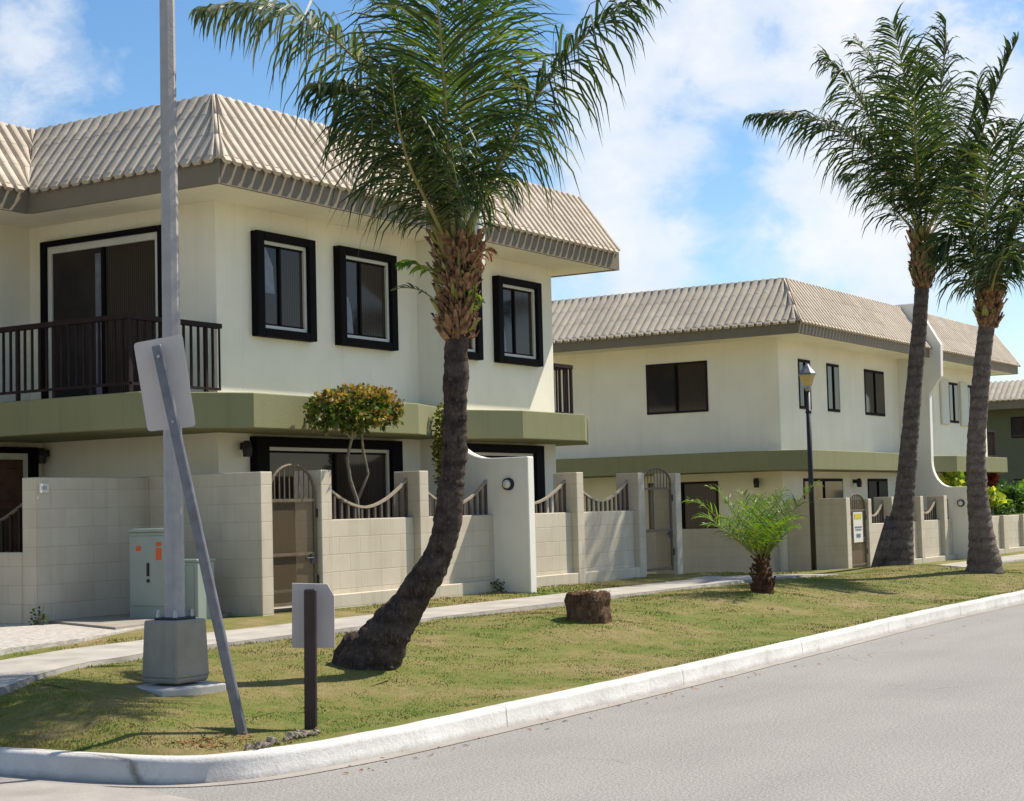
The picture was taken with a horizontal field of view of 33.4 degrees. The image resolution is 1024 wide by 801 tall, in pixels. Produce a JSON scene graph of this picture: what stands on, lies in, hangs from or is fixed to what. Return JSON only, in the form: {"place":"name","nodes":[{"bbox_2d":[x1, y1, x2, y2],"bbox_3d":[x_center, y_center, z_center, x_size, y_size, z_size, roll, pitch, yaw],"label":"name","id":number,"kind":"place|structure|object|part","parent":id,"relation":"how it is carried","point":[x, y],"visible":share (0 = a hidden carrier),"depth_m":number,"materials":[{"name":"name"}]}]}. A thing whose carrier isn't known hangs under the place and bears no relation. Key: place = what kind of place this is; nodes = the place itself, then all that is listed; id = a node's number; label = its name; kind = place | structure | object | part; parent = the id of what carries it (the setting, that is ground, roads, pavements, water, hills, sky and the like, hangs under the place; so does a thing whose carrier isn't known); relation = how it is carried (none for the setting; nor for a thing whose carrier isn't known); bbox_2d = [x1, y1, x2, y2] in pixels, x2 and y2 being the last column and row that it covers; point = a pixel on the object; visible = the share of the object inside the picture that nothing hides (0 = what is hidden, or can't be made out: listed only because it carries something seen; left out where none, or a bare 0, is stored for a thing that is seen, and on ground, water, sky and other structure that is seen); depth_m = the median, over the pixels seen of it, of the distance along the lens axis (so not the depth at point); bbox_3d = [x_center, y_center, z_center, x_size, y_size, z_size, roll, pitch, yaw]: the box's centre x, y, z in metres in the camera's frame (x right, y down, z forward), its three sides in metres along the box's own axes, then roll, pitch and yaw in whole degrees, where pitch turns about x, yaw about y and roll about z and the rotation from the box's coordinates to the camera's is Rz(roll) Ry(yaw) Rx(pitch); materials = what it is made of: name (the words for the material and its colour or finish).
{"place":"outdoors","nodes":[
{"label":"outdoors","id":0,"kind":"place"},
{"bbox_2d":[0,551,1023,755],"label":"lawn","id":1,"kind":"structure","parent":0,"point":[332,690],"depth_m":15.00,"materials":[{"name":"green plant"}]},
{"bbox_2d":[0,623,143,655],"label":"gravel patch","id":2,"kind":"object","parent":1,"relation":"on","point":[14,638],"visible":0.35,"depth_m":16.29,"materials":[{"name":"grey gravel"}]},
{"bbox_2d":[28,606,49,624],"bbox_3d":[-4.970,2.293,17.937,0.234,0.292,0.165,-2,-4,4],"label":"weed","id":3,"kind":"object","parent":2,"relation":"on","point":[41,618],"visible":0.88,"depth_m":17.93,"materials":[{"name":"green plant"}]},
{"bbox_2d":[50,613,230,629],"bbox_3d":[-4.021,2.441,18.170,1.630,0.235,2.150,-4,-4,32],"label":"concrete pad","id":4,"kind":"object","parent":1,"relation":"on","point":[119,621],"visible":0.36,"depth_m":17.89,"materials":[{"name":"grey concrete"}]},
{"bbox_2d":[127,528,164,617],"bbox_3d":[-3.866,1.872,18.392,0.600,0.990,0.215,-4,-4,32],"label":"utility cabinet","id":5,"kind":"object","parent":4,"relation":"on","point":[146,554],"visible":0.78,"depth_m":18.33,"materials":[{"name":"green metal"}]},
{"bbox_3d":[-3.915,1.828,18.318,0.500,0.750,0.035,-4,-4,32],"label":"door","id":6,"kind":"part","parent":5,"relation":"part of","materials":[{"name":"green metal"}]},
{"bbox_2d":[184,558,214,619],"bbox_3d":[-3.446,2.066,18.458,0.400,0.710,0.300,-4,-4,32],"label":"utility cabinet","id":7,"kind":"object","parent":4,"relation":"on","point":[196,598],"visible":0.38,"depth_m":18.29,"materials":[{"name":"green metal"}]},
{"bbox_3d":[-3.523,2.055,18.336,0.300,0.560,0.010,-4,-4,32],"label":"door","id":8,"kind":"part","parent":7,"relation":"part of","materials":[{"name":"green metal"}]},
{"bbox_2d":[136,0,225,696],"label":"light pole","id":9,"kind":"object","parent":1,"relation":"on","point":[175,656],"visible":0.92,"depth_m":12.82,"materials":[{"name":"grey metal"}]},
{"bbox_2d":[134,335,247,734],"bbox_3d":[-2.102,0.945,11.247,0.761,2.780,0.155,-2,-4,1],"label":"road sign","id":10,"kind":"object","parent":1,"relation":"on","point":[164,382],"visible":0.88,"depth_m":11.26,"materials":[{"name":"metal"}]},
{"bbox_2d":[172,732,251,747],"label":"dry leaves","id":11,"kind":"object","parent":1,"relation":"on","point":[210,739],"visible":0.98,"depth_m":10.71,"materials":[{"name":"brown plant"}]},
{"bbox_2d":[245,728,320,749],"bbox_3d":[-1.459,2.138,10.829,0.126,0.048,0.788,-3,-4,26],"label":"rubble","id":12,"kind":"object","parent":1,"relation":"on","point":[291,735],"visible":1,"depth_m":10.83,"materials":[{"name":"grey stone"}]},
{"bbox_2d":[0,93,620,603],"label":"two storey house","id":13,"kind":"structure","parent":1,"relation":"on","point":[288,305],"depth_m":21.24,"materials":[{"name":"paint"}]},
{"bbox_2d":[40,225,161,398],"bbox_3d":[-5.051,-1.002,21.121,2.120,2.130,0.110,-4,-4,32],"label":"balcony door","id":14,"kind":"structure","parent":13,"relation":"in","point":[116,272],"depth_m":21.17,"materials":[{"name":"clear glass"}]},
{"bbox_2d":[250,230,316,341],"bbox_3d":[-2.828,-1.405,21.195,0.130,1.290,1.130,-4,-4,32],"label":"window","id":15,"kind":"structure","parent":13,"relation":"in","point":[283,267],"depth_m":21.19,"materials":[{"name":"black glass"}]},
{"bbox_2d":[250,436,402,603],"bbox_3d":[-2.297,1.503,21.740,0.130,2.030,2.990,-4,-4,32],"label":"sliding door","id":16,"kind":"structure","parent":13,"relation":"in","point":[384,458],"depth_m":21.50,"materials":[{"name":"black glass"}]},
{"bbox_2d":[333,245,398,350],"bbox_3d":[-1.931,-1.337,22.620,0.130,1.290,1.260,-4,-4,32],"label":"window","id":17,"kind":"structure","parent":13,"relation":"in","point":[365,307],"depth_m":22.61,"materials":[{"name":"black glass"}]},
{"bbox_2d":[429,402,443,495],"bbox_3d":[-0.903,0.775,22.489,0.333,1.525,0.403,-4,-4,32],"label":"climbing shrub","id":18,"kind":"object","parent":13,"relation":"attached to","point":[437,438],"visible":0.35,"depth_m":22.45,"materials":[{"name":"green plant"}]},
{"bbox_2d":[467,275,483,360],"bbox_3d":[-0.814,-1.253,24.396,0.130,1.290,1.260,-4,-4,32],"label":"window","id":19,"kind":"structure","parent":13,"relation":"in","point":[475,351],"depth_m":24.78,"materials":[{"name":"black glass"}]},
{"bbox_2d":[467,443,545,512],"bbox_3d":[-0.309,1.652,24.899,0.130,2.030,2.920,-4,-4,32],"label":"sliding door","id":20,"kind":"structure","parent":13,"relation":"in","point":[485,450],"depth_m":25.76,"materials":[{"name":"black glass"}]},
{"bbox_2d":[492,275,543,366],"bbox_3d":[0.088,-1.185,25.830,0.130,1.290,1.250,-4,-4,32],"label":"window","id":21,"kind":"structure","parent":13,"relation":"in","point":[517,303],"depth_m":25.83,"materials":[{"name":"black glass"}]},
{"bbox_2d":[292,583,334,729],"bbox_3d":[-1.337,1.761,11.471,0.293,1.068,0.165,-1,-4,0],"label":"sign","id":22,"kind":"object","parent":1,"relation":"on","point":[313,618],"visible":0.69,"depth_m":11.54,"materials":[{"name":"grey metal"}]},
{"bbox_2d":[0,470,682,623],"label":"block fence","id":23,"kind":"object","parent":1,"relation":"on","point":[71,560],"visible":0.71,"depth_m":19.65,"materials":[{"name":"beige"}]},
{"bbox_2d":[272,464,318,606],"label":"metal gate","id":24,"kind":"structure","parent":23,"relation":"attached to","point":[313,557],"depth_m":19.44,"materials":[{"name":"brown metal"}]},
{"bbox_2d":[644,467,674,570],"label":"metal gate","id":25,"kind":"structure","parent":23,"relation":"attached to","point":[670,530],"depth_m":27.11,"materials":[{"name":"brown metal"}]},
{"bbox_2d":[302,382,405,518],"bbox_3d":[-1.888,1.134,20.279,0.850,2.701,1.704,-4,-4,32],"label":"shrub","id":26,"kind":"object","parent":1,"relation":"on","point":[358,409],"visible":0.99,"depth_m":20.13,"materials":[{"name":"green plant"}]},
{"bbox_2d":[188,0,670,670],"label":"coconut palm","id":27,"kind":"object","parent":1,"relation":"on","point":[402,92],"visible":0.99,"depth_m":13.81,"materials":[{"name":"green plant"}]},
{"bbox_2d":[274,573,653,611],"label":"patio","id":28,"kind":"structure","parent":1,"relation":"on","point":[282,608],"depth_m":19.94,"materials":[{"name":"concrete"}]},
{"bbox_2d":[0,566,942,773],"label":"fallen leaves","id":29,"kind":"object","parent":1,"relation":"on","point":[527,728],"visible":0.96,"depth_m":12.78,"materials":[{"name":"brown plant"}]},
{"bbox_2d":[490,578,505,592],"bbox_3d":[-0.174,2.479,22.577,0.202,0.263,0.180,-4,-4,32],"label":"weed","id":30,"kind":"object","parent":1,"relation":"on","point":[497,583],"visible":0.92,"depth_m":22.57,"materials":[{"name":"green plant"}]},
{"bbox_2d":[564,589,611,623],"bbox_3d":[0.803,2.162,17.910,0.550,0.380,0.552,-4,-4,32],"label":"tree stump","id":31,"kind":"object","parent":1,"relation":"on","point":[590,606],"visible":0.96,"depth_m":17.71,"materials":[{"name":"brown wood"}]},
{"bbox_2d":[689,576,720,578],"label":"entry path","id":32,"kind":"structure","parent":1,"relation":"on","point":[704,577],"depth_m":26.36,"materials":[{"name":"concrete"}]},
{"bbox_2d":[683,480,822,593],"bbox_3d":[3.168,1.835,22.459,1.545,1.539,1.590,-4,-4,32],"label":"date palm","id":33,"kind":"object","parent":1,"relation":"on","point":[763,581],"visible":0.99,"depth_m":22.33,"materials":[{"name":"green plant"}]},
{"bbox_2d":[552,277,1020,571],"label":"two storey house","id":34,"kind":"structure","parent":1,"relation":"on","point":[698,388],"depth_m":35.67,"materials":[{"name":"paint"}]},
{"bbox_2d":[646,360,708,414],"bbox_3d":[3.416,-0.261,35.428,1.410,1.050,0.060,-4,-4,32],"label":"window","id":35,"kind":"structure","parent":34,"relation":"in","point":[680,387],"depth_m":35.41,"materials":[{"name":"black glass"}]},
{"bbox_2d":[648,481,719,528],"bbox_3d":[3.533,2.180,35.238,1.600,0.990,0.060,-4,-4,32],"label":"window","id":36,"kind":"structure","parent":34,"relation":"in","point":[690,490],"depth_m":35.09,"materials":[{"name":"black glass"}]},
{"bbox_2d":[798,359,811,409],"bbox_3d":[6.055,-0.334,35.343,0.055,1.030,0.620,-4,-4,32],"label":"window","id":37,"kind":"structure","parent":34,"relation":"in","point":[801,362],"depth_m":35.20,"materials":[{"name":"black glass"}]},
{"bbox_2d":[803,478,843,498],"bbox_3d":[6.570,2.548,35.865,0.055,1.820,2.160,-4,-4,32],"label":"sliding door","id":38,"kind":"structure","parent":34,"relation":"in","point":[831,488],"depth_m":35.99,"materials":[{"name":"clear glass"}]},
{"bbox_2d":[826,363,839,411],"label":"window","id":39,"kind":"structure","parent":34,"relation":"in","point":[832,370],"depth_m":36.65,"materials":[{"name":"black glass"}]},
{"bbox_2d":[864,369,884,416],"bbox_3d":[8.237,-0.170,38.811,0.055,1.030,1.240,-4,-4,32],"label":"window","id":40,"kind":"structure","parent":34,"relation":"in","point":[873,380],"depth_m":38.77,"materials":[{"name":"black glass"}]},
{"bbox_2d":[867,479,887,514],"bbox_3d":[8.296,2.678,38.609,0.055,1.820,1.250,-4,-4,32],"label":"sliding door","id":41,"kind":"structure","parent":34,"relation":"in","point":[876,487],"depth_m":38.54,"materials":[{"name":"black glass"}]},
{"bbox_2d":[948,382,958,422],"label":"window","id":42,"kind":"structure","parent":34,"relation":"in","point":[953,387],"depth_m":43.62,"materials":[{"name":"black glass"}]},
{"bbox_2d":[967,385,970,409],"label":"window","id":43,"kind":"structure","parent":34,"relation":"in","point":[969,386],"depth_m":44.77,"materials":[{"name":"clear glass"}]},
{"bbox_2d":[798,364,816,569],"bbox_3d":[5.506,1.290,31.498,0.323,3.933,0.323,-2,-4,10],"label":"street lantern","id":44,"kind":"object","parent":1,"relation":"on","point":[807,374],"visible":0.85,"depth_m":31.48,"materials":[{"name":"black metal"}]},
{"bbox_2d":[646,496,1023,572],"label":"block fence","id":45,"kind":"object","parent":1,"relation":"on","point":[709,551],"visible":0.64,"depth_m":34.60,"materials":[{"name":"beige concrete"}]},
{"bbox_2d":[849,493,867,565],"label":"metal gate","id":46,"kind":"structure","parent":45,"relation":"attached to","point":[857,527],"depth_m":34.18,"materials":[{"name":"brown metal"}]},
{"bbox_2d":[742,3,1014,566],"bbox_3d":[6.930,-1.947,30.046,3.944,10.334,5.337,-4,-4,32],"label":"coconut palm","id":47,"kind":"object","parent":1,"relation":"on","point":[895,545],"visible":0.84,"depth_m":29.79,"materials":[{"name":"green plant"}]},
{"bbox_2d":[938,470,966,486],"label":"shrub","id":48,"kind":"object","parent":1,"relation":"on","point":[958,479],"visible":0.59,"depth_m":40.96,"materials":[{"name":"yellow plant"}]},
{"bbox_2d":[912,31,1023,573],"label":"coconut palm","id":49,"kind":"object","parent":1,"relation":"on","point":[989,289],"visible":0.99,"depth_m":28.09,"materials":[{"name":"green plant"}]},
{"bbox_2d":[987,473,999,508],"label":"shrub","id":50,"kind":"object","parent":1,"relation":"on","point":[992,478],"visible":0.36,"depth_m":44.26,"materials":[{"name":"red plant"}]},
{"bbox_2d":[987,486,1006,514],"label":"shrub","id":51,"kind":"object","parent":1,"relation":"on","point":[996,498],"visible":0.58,"depth_m":43.62,"materials":[{"name":"yellow plant"}]},
{"bbox_2d":[987,379,1023,499],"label":"two storey house","id":52,"kind":"structure","parent":1,"relation":"on","point":[1005,421],"depth_m":60.60,"materials":[{"name":"green paint"}]},
{"bbox_2d":[1011,416,1023,437],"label":"window","id":53,"kind":"structure","parent":52,"relation":"in","point":[1017,423],"depth_m":60.55,"materials":[{"name":"black glass"}]},
{"bbox_2d":[991,479,1023,514],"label":"shrub","id":54,"kind":"object","parent":1,"relation":"on","point":[1014,492],"visible":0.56,"depth_m":47.09,"materials":[{"name":"green plant"}]},
{"bbox_2d":[0,554,1023,695],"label":"sidewalk","id":55,"kind":"structure","parent":0,"point":[16,669],"depth_m":16.72,"materials":[{"name":"concrete"}]},
{"bbox_2d":[0,0,1023,381],"label":"sky","id":56,"kind":"structure","parent":0,"point":[688,196],"materials":[{"name":"blue"}]},
{"bbox_2d":[106,604,1023,800],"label":"road","id":57,"kind":"structure","parent":0,"point":[917,715],"depth_m":11.33,"materials":[{"name":"grey asphalt"}]},
{"bbox_2d":[0,779,197,800],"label":"concrete apron","id":58,"kind":"object","parent":57,"relation":"on","point":[16,790],"visible":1,"depth_m":9.99,"materials":[{"name":"grey concrete"}]},
{"bbox_2d":[0,590,1023,783],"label":"kerb","id":59,"kind":"structure","parent":57,"relation":"on","point":[150,769],"depth_m":11.59,"materials":[{"name":"white concrete"}]},
{"bbox_2d":[0,602,1023,786],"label":"gutter","id":60,"kind":"object","parent":57,"relation":"on","point":[388,756],"visible":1,"depth_m":11.92,"materials":[{"name":"grey concrete"}]}
]}

